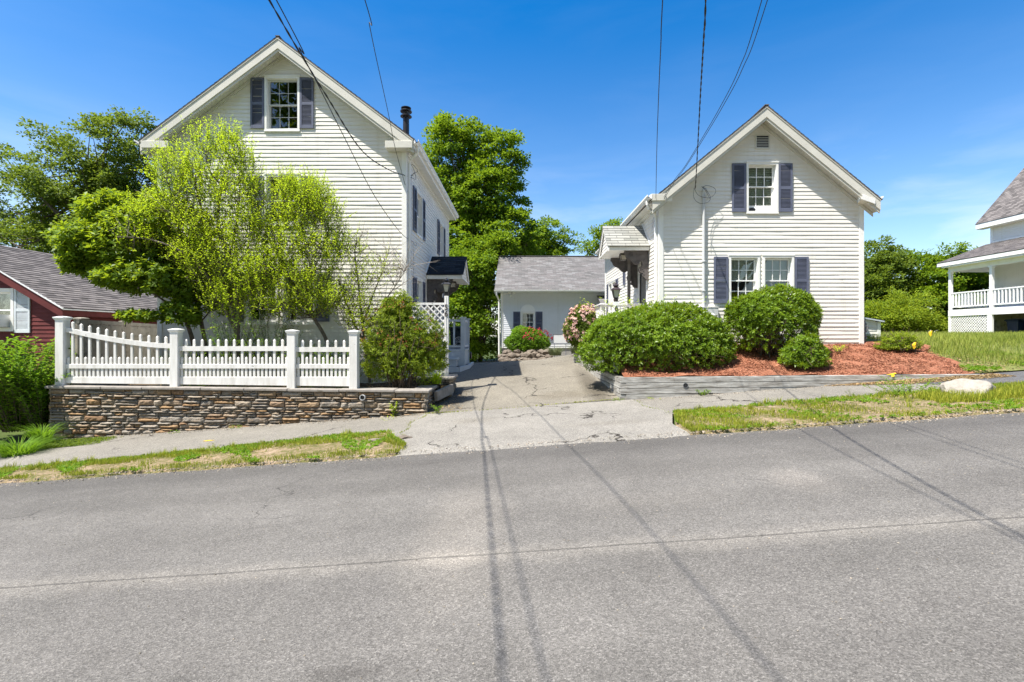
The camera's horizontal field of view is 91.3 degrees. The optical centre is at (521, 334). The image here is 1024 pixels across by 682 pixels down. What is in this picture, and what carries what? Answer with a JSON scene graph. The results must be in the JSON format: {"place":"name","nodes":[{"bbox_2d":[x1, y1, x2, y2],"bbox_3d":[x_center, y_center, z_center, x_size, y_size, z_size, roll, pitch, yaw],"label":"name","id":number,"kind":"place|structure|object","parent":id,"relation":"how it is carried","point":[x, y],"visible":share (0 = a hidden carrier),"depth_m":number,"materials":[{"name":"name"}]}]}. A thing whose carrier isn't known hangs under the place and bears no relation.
{"place":"outdoors","nodes":[
{"label":"outdoors","id":0,"kind":"place"},
{"bbox_2d":[0,428,406,482],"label":"verge","id":1,"kind":"structure","parent":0,"point":[286,450],"depth_m":7.39,"materials":[{"name":"green plant"}]},
{"bbox_2d":[2,437,385,478],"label":"dead leaves","id":2,"kind":"object","parent":1,"relation":"on","point":[192,458],"visible":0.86,"depth_m":7.50,"materials":[{"name":"plant"}]},
{"bbox_2d":[0,429,406,476],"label":"weeds","id":3,"kind":"object","parent":1,"relation":"on","point":[194,456],"visible":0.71,"depth_m":7.84,"materials":[{"name":"green plant"}]},
{"bbox_2d":[109,381,419,387],"bbox_3d":[-5.900,1.180,12.000,7.800,0.282,2.600,0,0,0],"label":"garden bed","id":4,"kind":"object","parent":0,"point":[380,385],"visible":0.06,"depth_m":11.92,"materials":[{"name":"soil"}]},
{"bbox_2d":[72,317,156,383],"bbox_3d":[-11.048,0.805,14.295,0.284,2.390,7.105,0,0,-22],"label":"board fence","id":5,"kind":"object","parent":4,"relation":"on","point":[136,329],"visible":0.29,"depth_m":12.81,"materials":[{"name":"white wood"}]},
{"bbox_2d":[36,187,235,376],"bbox_3d":[-8.918,-1.081,11.865,4.252,4.883,2.202,0,0,0],"label":"magnolia tree","id":6,"kind":"object","parent":4,"relation":"on","point":[154,273],"visible":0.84,"depth_m":11.34,"materials":[{"name":"green plant"}]},
{"bbox_2d":[94,113,286,371],"bbox_3d":[-7.395,-2.000,11.430,4.061,6.232,1.696,0,0,0],"label":"lime shrub","id":7,"kind":"object","parent":4,"relation":"on","point":[209,259],"visible":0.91,"depth_m":11.23,"materials":[{"name":"green plant"}]},
{"bbox_2d":[160,345,232,385],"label":"sucker shrub","id":8,"kind":"object","parent":4,"relation":"on","point":[200,363],"visible":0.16,"depth_m":11.42,"materials":[{"name":"green plant"}]},
{"bbox_2d":[200,314,272,385],"bbox_3d":[-6.556,0.372,11.496,1.456,1.719,1.430,0,0,0],"label":"sucker shrub","id":9,"kind":"object","parent":4,"relation":"on","point":[229,341],"visible":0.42,"depth_m":11.36,"materials":[{"name":"green plant"}]},
{"bbox_2d":[231,306,303,385],"bbox_3d":[-5.891,0.273,11.473,1.415,1.919,1.457,0,0,38],"label":"sucker shrub","id":10,"kind":"object","parent":4,"relation":"on","point":[265,337],"visible":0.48,"depth_m":11.43,"materials":[{"name":"green plant"}]},
{"bbox_2d":[227,156,361,376],"bbox_3d":[-5.065,-1.473,11.381,2.883,5.191,1.627,0,0,0],"label":"lime shrub","id":11,"kind":"object","parent":4,"relation":"on","point":[312,203],"visible":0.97,"depth_m":11.22,"materials":[{"name":"green plant"}]},
{"bbox_2d":[278,343,339,386],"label":"sucker shrub","id":12,"kind":"object","parent":4,"relation":"on","point":[299,355],"visible":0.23,"depth_m":11.45,"materials":[{"name":"green plant"}]},
{"bbox_2d":[314,344,373,387],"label":"sucker shrub","id":13,"kind":"object","parent":4,"relation":"on","point":[347,353],"visible":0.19,"depth_m":11.40,"materials":[{"name":"green plant"}]},
{"bbox_2d":[314,221,438,382],"bbox_3d":[-3.362,-0.903,11.540,2.820,4.074,1.494,0,0,0],"label":"lime shrub","id":14,"kind":"object","parent":4,"relation":"on","point":[352,319],"visible":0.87,"depth_m":11.41,"materials":[{"name":"green plant"}]},
{"bbox_2d":[358,288,450,387],"bbox_3d":[-2.689,0.111,11.183,2.236,2.320,1.404,0,0,0],"label":"nandina bush","id":15,"kind":"object","parent":4,"relation":"on","point":[396,341],"visible":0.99,"depth_m":10.97,"materials":[{"name":"green plant"}]},
{"bbox_2d":[413,373,443,384],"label":"daylily sprig","id":16,"kind":"object","parent":4,"relation":"on","point":[422,380],"visible":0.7,"depth_m":11.49,"materials":[{"name":"green plant"}]},
{"bbox_2d":[430,371,448,383],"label":"iris clump","id":17,"kind":"object","parent":4,"relation":"on","point":[434,376],"visible":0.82,"depth_m":11.65,"materials":[{"name":"green plant"}]},
{"bbox_2d":[0,382,939,467],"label":"sidewalk","id":18,"kind":"structure","parent":0,"point":[132,445],"depth_m":9.55,"materials":[{"name":"grey concrete"}]},
{"bbox_2d":[58,373,996,439],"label":"gravel","id":19,"kind":"structure","parent":18,"relation":"on","point":[415,415],"depth_m":10.40,"materials":[{"name":"grey gravel"}]},
{"bbox_2d":[824,373,1016,385],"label":"dead leaves","id":20,"kind":"object","parent":18,"relation":"on","point":[915,381],"visible":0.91,"depth_m":10.27,"materials":[{"name":"plant"}]},
{"bbox_2d":[0,337,1019,443],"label":"terrain","id":21,"kind":"structure","parent":0,"point":[4,436],"depth_m":11.27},
{"bbox_2d":[0,433,69,457],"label":"daylily clump","id":22,"kind":"object","parent":21,"relation":"on","point":[15,449],"visible":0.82,"depth_m":9.22,"materials":[{"name":"green plant"}]},
{"bbox_2d":[0,334,75,432],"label":"leafy shrub","id":23,"kind":"object","parent":21,"relation":"on","point":[11,418],"visible":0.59,"depth_m":10.55,"materials":[{"name":"green plant"}]},
{"bbox_2d":[0,366,79,429],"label":"leafy shrub","id":24,"kind":"object","parent":21,"relation":"on","point":[38,413],"visible":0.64,"depth_m":10.52,"materials":[{"name":"green plant"}]},
{"bbox_2d":[0,435,116,450],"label":"ground cover","id":25,"kind":"object","parent":21,"relation":"on","point":[77,441],"visible":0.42,"depth_m":9.90,"materials":[{"name":"green plant"}]},
{"bbox_2d":[7,421,79,441],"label":"daylily clump","id":26,"kind":"object","parent":25,"relation":"on","point":[43,431],"visible":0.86,"depth_m":9.97,"materials":[{"name":"green plant"}]},
{"bbox_2d":[0,245,156,383],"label":"red house","id":27,"kind":"structure","parent":21,"relation":"on","point":[38,291],"depth_m":14.36,"materials":[{"name":"brown"}]},
{"bbox_2d":[0,288,13,330],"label":"window","id":28,"kind":"structure","parent":27,"relation":"in","point":[6,321],"depth_m":13.97,"materials":[{"name":"white plastic"}]},
{"bbox_2d":[0,104,160,253],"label":"leafy tree","id":29,"kind":"object","parent":21,"relation":"on","point":[93,174],"visible":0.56,"depth_m":25.07,"materials":[{"name":"green plant"}]},
{"bbox_2d":[44,383,436,439],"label":"stone wall","id":30,"kind":"structure","parent":21,"relation":"on","point":[98,410],"depth_m":10.51,"materials":[{"name":"brown stone"}]},
{"bbox_2d":[52,316,360,388],"bbox_3d":[-6.668,0.374,10.662,6.440,1.549,0.232,0,0,0],"label":"picket fence","id":31,"kind":"object","parent":30,"relation":"on","point":[176,366],"visible":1,"depth_m":10.63,"materials":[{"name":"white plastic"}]},
{"bbox_2d":[134,35,469,383],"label":"clapboard house","id":32,"kind":"structure","parent":21,"relation":"on","point":[269,95],"depth_m":12.77,"materials":[{"name":"white plastic"}]},
{"bbox_2d":[243,270,278,324],"bbox_3d":[-6.633,-0.957,12.835,0.891,1.398,0.206,0,0,0],"label":"window","id":33,"kind":"structure","parent":32,"relation":"in","point":[272,322],"depth_m":12.76,"materials":[{"name":"grey metal"}]},
{"bbox_2d":[264,75,299,131],"bbox_3d":[-6.101,-5.895,12.835,0.920,1.431,0.206,0,0,0],"label":"window","id":34,"kind":"structure","parent":32,"relation":"in","point":[268,79],"depth_m":12.76,"materials":[{"name":"white wood"}]},
{"bbox_2d":[264,173,299,225],"bbox_3d":[-6.101,-3.445,12.835,0.920,1.331,0.206,0,0,0],"label":"window","id":35,"kind":"structure","parent":32,"relation":"in","point":[277,176],"depth_m":12.78,"materials":[{"name":"grey metal"}]},
{"bbox_2d":[281,271,315,324],"bbox_3d":[-5.683,-0.957,12.835,0.880,1.398,0.206,0,0,0],"label":"window","id":36,"kind":"structure","parent":32,"relation":"in","point":[301,322],"depth_m":12.74,"materials":[{"name":"grey metal"}]},
{"bbox_2d":[268,0,417,177],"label":"overhead wire","id":37,"kind":"object","parent":32,"relation":"attached to","point":[280,19],"visible":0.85,"depth_m":7.40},
{"bbox_2d":[276,0,416,290],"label":"overhead wire","id":38,"kind":"object","parent":32,"relation":"attached to","point":[301,51],"visible":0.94,"depth_m":7.25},
{"bbox_2d":[365,0,404,183],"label":"overhead wire","id":39,"kind":"object","parent":32,"relation":"attached to","point":[380,78],"visible":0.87,"depth_m":8.86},
{"bbox_2d":[416,188,422,239],"bbox_3d":[-3.013,-3.446,14.388,0.206,1.292,0.841,0,0,0],"label":"window","id":40,"kind":"structure","parent":32,"relation":"in","point":[419,233],"depth_m":14.73,"materials":[{"name":"white plastic"}]},
{"bbox_2d":[416,277,422,322],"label":"window","id":41,"kind":"structure","parent":32,"relation":"in","point":[419,281],"depth_m":14.73,"materials":[{"name":"white plastic"}]},
{"bbox_2d":[436,220,443,255],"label":"window","id":42,"kind":"structure","parent":32,"relation":"in","point":[441,225],"depth_m":18.72,"materials":[{"name":"white plastic"}]},
{"bbox_2d":[449,229,523,362],"bbox_3d":[-2.697,-1.645,29.007,6.248,9.128,5.165,0,0,-16],"label":"understory tree","id":43,"kind":"object","parent":21,"relation":"on","point":[474,300],"visible":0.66,"depth_m":28.34,"materials":[{"name":"green plant"}]},
{"bbox_2d":[421,109,552,361],"bbox_3d":[-3.347,-5.788,32.672,10.941,17.398,6.565,0,0,0],"label":"maple tree","id":44,"kind":"object","parent":21,"relation":"on","point":[469,178],"visible":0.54,"depth_m":31.70,"materials":[{"name":"green plant"}]},
{"bbox_2d":[498,349,552,361],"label":"rubble wall","id":45,"kind":"structure","parent":21,"relation":"on","point":[514,355],"depth_m":23.24,"materials":[{"name":"beige stone"}]},
{"bbox_2d":[503,325,552,351],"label":"azalea shrub","id":46,"kind":"object","parent":21,"relation":"on","point":[519,338],"visible":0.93,"depth_m":23.57,"materials":[{"name":"green plant"}]},
{"bbox_2d":[509,214,579,255],"bbox_3d":[1.827,-3.273,37.727,6.852,11.554,6.210,0,0,0],"label":"shade tree","id":47,"kind":"object","parent":21,"relation":"on","point":[552,247],"visible":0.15,"depth_m":37.18,"materials":[{"name":"green plant"}]},
{"bbox_2d":[494,256,604,358],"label":"garage","id":48,"kind":"structure","parent":21,"relation":"on","point":[543,293],"depth_m":25.60,"materials":[{"name":"grey plastic"}]},
{"bbox_2d":[520,311,534,329],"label":"window","id":49,"kind":"structure","parent":48,"relation":"in","point":[521,312],"depth_m":25.56,"materials":[{"name":"white plastic"}]},
{"bbox_2d":[573,216,622,255],"bbox_3d":[6.460,-3.231,36.148,5.151,10.678,4.896,0,0,-36],"label":"young tree","id":50,"kind":"object","parent":21,"relation":"on","point":[595,244],"visible":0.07,"depth_m":35.60,"materials":[{"name":"green plant"}]},
{"bbox_2d":[592,303,643,361],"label":"deck","id":51,"kind":"structure","parent":21,"relation":"on","point":[601,305],"depth_m":14.16,"materials":[{"name":"grey paint"}]},
{"bbox_2d":[580,294,704,322],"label":"climbing vine","id":52,"kind":"object","parent":21,"relation":"on","point":[621,305],"visible":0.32,"depth_m":11.91,"materials":[{"name":"green plant"}]},
{"bbox_2d":[595,104,883,376],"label":"clapboard house","id":53,"kind":"structure","parent":21,"relation":"on","point":[788,203],"depth_m":12.77,"materials":[{"name":"white plastic"}]},
{"bbox_2d":[608,282,611,312],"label":"window","id":54,"kind":"structure","parent":53,"relation":"in","point":[610,283],"depth_m":20.07,"materials":[{"name":"white plastic"}]},
{"bbox_2d":[611,279,614,312],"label":"window","id":55,"kind":"structure","parent":53,"relation":"in","point":[613,281],"depth_m":19.30,"materials":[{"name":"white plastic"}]},
{"bbox_2d":[627,259,647,312],"bbox_3d":[3.375,-1.100,14.470,0.430,2.400,1.060,0,0,0],"label":"door","id":56,"kind":"structure","parent":53,"relation":"in","point":[644,283],"depth_m":14.90,"materials":[{"name":"beige paint"}]},
{"bbox_2d":[652,0,662,226],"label":"overhead wire","id":57,"kind":"object","parent":53,"relation":"attached to","point":[659,83],"visible":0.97,"depth_m":7.69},
{"bbox_2d":[693,0,715,203],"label":"overhead wire","id":58,"kind":"object","parent":53,"relation":"attached to","point":[705,9],"visible":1,"depth_m":8.80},
{"bbox_2d":[652,0,767,221],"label":"overhead wire","id":59,"kind":"object","parent":53,"relation":"attached to","point":[729,94],"visible":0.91,"depth_m":8.21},
{"bbox_2d":[664,0,761,196],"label":"overhead wire","id":60,"kind":"object","parent":53,"relation":"attached to","point":[729,89],"visible":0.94,"depth_m":7.92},
{"bbox_2d":[728,255,760,302],"bbox_3d":[5.677,-1.395,12.842,0.814,1.298,0.221,0,0,0],"label":"window","id":61,"kind":"structure","parent":53,"relation":"in","point":[742,268],"depth_m":12.86,"materials":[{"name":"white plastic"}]},
{"bbox_2d":[746,161,778,213],"bbox_3d":[6.133,-3.751,12.842,0.837,1.331,0.221,0,0,0],"label":"window","id":62,"kind":"structure","parent":53,"relation":"in","point":[762,192],"depth_m":12.87,"materials":[{"name":"white plastic"}]},
{"bbox_2d":[762,255,794,297],"bbox_3d":[6.543,-1.395,12.842,0.822,1.298,0.221,0,0,0],"label":"window","id":63,"kind":"structure","parent":53,"relation":"in","point":[776,268],"depth_m":12.87,"materials":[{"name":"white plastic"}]},
{"bbox_2d":[573,353,978,398],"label":"timber wall","id":64,"kind":"structure","parent":21,"relation":"on","point":[620,387],"depth_m":10.50,"materials":[{"name":"weathered grey timber"}]},
{"bbox_2d":[864,317,884,338],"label":"shed","id":65,"kind":"structure","parent":21,"relation":"on","point":[874,325],"depth_m":15.19,"materials":[{"name":"white plastic"}]},
{"bbox_2d":[0,412,1023,681],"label":"road","id":66,"kind":"structure","parent":0,"point":[714,582],"depth_m":3.49,"materials":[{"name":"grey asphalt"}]},
{"bbox_2d":[0,408,1023,486],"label":"gravel","id":67,"kind":"structure","parent":0,"point":[703,431],"depth_m":7.10,"materials":[{"name":"grey gravel"}]},
{"bbox_2d":[0,0,1023,335],"label":"sky","id":68,"kind":"structure","parent":0,"point":[921,101],"materials":[{"name":"blue"}]},
{"bbox_2d":[411,354,627,414],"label":"driveway","id":69,"kind":"structure","parent":0,"point":[497,384],"depth_m":12.53,"materials":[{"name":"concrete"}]},
{"bbox_2d":[411,374,457,396],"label":"stone wall","id":70,"kind":"structure","parent":69,"relation":"on","point":[448,380],"depth_m":11.94,"materials":[{"name":"grey stone"}]},
{"bbox_2d":[402,296,448,375],"bbox_3d":[-2.378,0.072,12.293,1.164,2.056,0.110,0,0,0],"label":"lattice screen","id":71,"kind":"object","parent":70,"relation":"on","point":[445,314],"visible":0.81,"depth_m":12.27,"materials":[{"name":"white wood"}]},
{"bbox_2d":[441,277,451,295],"bbox_3d":[-1.844,-1.187,12.300,0.235,0.462,0.235,0,0,0],"label":"post lantern","id":72,"kind":"object","parent":71,"relation":"on","point":[446,284],"visible":1,"depth_m":12.24,"materials":[{"name":"black metal"}]},
{"bbox_2d":[434,384,453,400],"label":"stone kerb","id":73,"kind":"structure","parent":69,"relation":"on","point":[443,392],"depth_m":11.40,"materials":[{"name":"grey stone"}]},
{"bbox_2d":[427,317,473,373],"bbox_3d":[-2.273,0.318,16.200,1.306,1.765,2.160,0,0,0],"label":"stoop","id":74,"kind":"object","parent":69,"relation":"on","point":[458,355],"visible":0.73,"depth_m":15.86,"materials":[{"name":"grey paint"}]},
{"bbox_2d":[430,392,471,410],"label":"dead leaves","id":75,"kind":"object","parent":69,"relation":"on","point":[445,403],"visible":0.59,"depth_m":11.27,"materials":[{"name":"plant"}]},
{"bbox_2d":[449,326,471,358],"bbox_3d":[-2.200,0.277,17.999,0.737,1.200,0.909,0,0,0],"label":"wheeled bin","id":76,"kind":"object","parent":69,"relation":"on","point":[457,335],"visible":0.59,"depth_m":17.61,"materials":[{"name":"plastic"}]},
{"bbox_2d":[543,346,568,355],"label":"lavender clump","id":77,"kind":"object","parent":69,"relation":"on","point":[557,352],"visible":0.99,"depth_m":20.12,"materials":[{"name":"green plant"}]},
{"bbox_2d":[553,334,566,356],"bbox_3d":[1.578,0.457,20.500,0.588,0.986,0.036,0,0,0],"label":"white garden chair","id":78,"kind":"object","parent":69,"relation":"on","point":[558,339],"visible":0.68,"depth_m":20.49,"materials":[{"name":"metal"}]},
{"bbox_2d":[562,345,576,353],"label":"lavender clump","id":79,"kind":"object","parent":69,"relation":"on","point":[572,349],"visible":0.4,"depth_m":17.39,"materials":[{"name":"green plant"}]},
{"bbox_2d":[392,399,689,455],"bbox_3d":[0.006,1.560,8.750,5.211,0.436,3.400,0,0,0],"label":"driveway apron","id":80,"kind":"object","parent":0,"point":[480,430],"visible":0.94,"depth_m":8.28,"materials":[{"name":"concrete"}]},
{"bbox_2d":[396,435,412,439],"bbox_3d":[-1.927,1.672,8.145,0.307,0.083,0.185,0,0,-24],"label":"loose stone","id":81,"kind":"object","parent":80,"relation":"on","point":[401,437],"visible":0.65,"depth_m":8.10,"materials":[{"name":"grey stone"}]},
{"bbox_2d":[427,398,618,413],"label":"grass","id":82,"kind":"structure","parent":80,"relation":"on","point":[528,405],"depth_m":10.44,"materials":[{"name":"green plant"}]},
{"bbox_2d":[612,341,980,376],"bbox_3d":[6.300,0.527,13.600,9.200,0.743,6.000,0,0,0],"label":"mulch bed","id":83,"kind":"object","parent":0,"point":[854,354],"visible":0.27,"depth_m":11.20,"materials":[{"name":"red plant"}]},
{"bbox_2d":[561,302,595,356],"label":"rhododendron","id":84,"kind":"object","parent":83,"relation":"on","point":[581,321],"visible":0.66,"depth_m":15.27,"materials":[{"name":"pink plant"}]},
{"bbox_2d":[610,282,621,371],"bbox_3d":[2.297,-0.191,12.200,0.243,2.182,0.243,0,0,0],"label":"lamp post","id":85,"kind":"object","parent":83,"relation":"on","point":[616,289],"visible":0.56,"depth_m":12.15,"materials":[{"name":"white metal"}]},
{"bbox_2d":[573,300,737,373],"bbox_3d":[3.142,0.060,11.701,3.958,1.789,2.506,0,0,0],"label":"evergreen bush","id":86,"kind":"object","parent":83,"relation":"on","point":[628,332],"visible":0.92,"depth_m":11.07,"materials":[{"name":"green plant"}]},
{"bbox_2d":[722,282,825,357],"bbox_3d":[5.960,-0.343,11.969,2.568,1.790,1.801,0,0,0],"label":"evergreen bush","id":87,"kind":"object","parent":83,"relation":"on","point":[755,310],"visible":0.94,"depth_m":11.54,"materials":[{"name":"green plant"}]},
{"bbox_2d":[777,331,833,370],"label":"evergreen bush","id":88,"kind":"object","parent":83,"relation":"on","point":[806,350],"visible":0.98,"depth_m":10.89,"materials":[{"name":"green plant"}]},
{"bbox_2d":[828,345,843,351],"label":"weed tuft","id":89,"kind":"object","parent":83,"relation":"on","point":[839,349],"visible":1,"depth_m":11.99,"materials":[{"name":"yellow plant"}]},
{"bbox_2d":[866,329,924,351],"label":"azalea bush","id":90,"kind":"object","parent":83,"relation":"on","point":[900,342],"visible":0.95,"depth_m":12.06,"materials":[{"name":"green plant"}]},
{"bbox_2d":[672,380,1023,434],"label":"verge","id":91,"kind":"structure","parent":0,"point":[865,416],"depth_m":7.52,"materials":[{"name":"green plant"}]},
{"bbox_2d":[735,397,1017,424],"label":"dead leaves","id":92,"kind":"object","parent":91,"relation":"on","point":[863,410],"visible":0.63,"depth_m":7.68,"materials":[{"name":"plant"}]},
{"bbox_2d":[861,374,940,394],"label":"tall weed","id":93,"kind":"object","parent":91,"relation":"on","point":[902,386],"visible":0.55,"depth_m":8.98,"materials":[{"name":"green plant"}]},
{"bbox_2d":[911,382,1023,402],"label":"grass","id":94,"kind":"structure","parent":91,"relation":"on","point":[998,392],"depth_m":7.97,"materials":[{"name":"green plant"}]},
{"bbox_2d":[940,378,995,395],"bbox_3d":[7.484,0.991,8.406,0.777,0.515,0.678,0,0,-42],"label":"boulder","id":95,"kind":"object","parent":91,"relation":"on","point":[966,385],"visible":0.38,"depth_m":8.28,"materials":[{"name":"stone"}]},
{"bbox_2d":[866,332,1023,373],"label":"lawn","id":96,"kind":"structure","parent":0,"point":[1010,368],"depth_m":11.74,"materials":[{"name":"green plant"}]},
{"bbox_2d":[864,235,945,331],"bbox_3d":[23.284,-2.997,33.346,7.005,7.425,5.680,0,0,0],"label":"garden tree","id":97,"kind":"object","parent":96,"relation":"on","point":[883,268],"visible":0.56,"depth_m":32.22,"materials":[{"name":"green plant"}]},
{"bbox_2d":[864,285,947,332],"bbox_3d":[22.549,-1.161,29.832,6.312,3.648,4.056,0,0,0],"label":"hedge tree","id":98,"kind":"object","parent":96,"relation":"on","point":[895,316],"visible":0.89,"depth_m":29.25,"materials":[{"name":"green plant"}]},
{"bbox_2d":[897,241,988,332],"bbox_3d":[28.851,-2.817,32.661,8.787,6.872,5.570,0,0,0],"label":"garden tree","id":99,"kind":"object","parent":96,"relation":"on","point":[930,270],"visible":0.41,"depth_m":32.16,"materials":[{"name":"green plant"}]},
{"bbox_2d":[937,168,1023,332],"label":"porch house","id":100,"kind":"structure","parent":96,"relation":"on","point":[999,258],"depth_m":26.91,"materials":[{"name":"white wood"}]},
{"bbox_2d":[946,354,1023,371],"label":"dead leaves","id":101,"kind":"object","parent":96,"relation":"on","point":[968,362],"visible":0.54,"depth_m":11.32,"materials":[{"name":"plant"}]},
{"bbox_2d":[959,350,1023,370],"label":"weeds","id":102,"kind":"object","parent":96,"relation":"on","point":[977,367],"visible":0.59,"depth_m":10.96,"materials":[{"name":"green plant"}]},
{"bbox_2d":[1004,318,1023,332],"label":"wheeled bin","id":103,"kind":"object","parent":96,"relation":"on","point":[1015,324],"visible":0.51,"depth_m":25.04,"materials":[{"name":"blue plastic"}]},
{"bbox_2d":[881,330,1023,335],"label":"lawn grass","id":104,"kind":"structure","parent":0,"point":[965,332],"depth_m":17.95,"materials":[{"name":"green plant"}]},
{"bbox_2d":[920,370,1023,383],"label":"sidewalk dark section","id":105,"kind":"object","parent":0,"point":[1019,375],"visible":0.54,"depth_m":9.95,"materials":[{"name":"concrete"}]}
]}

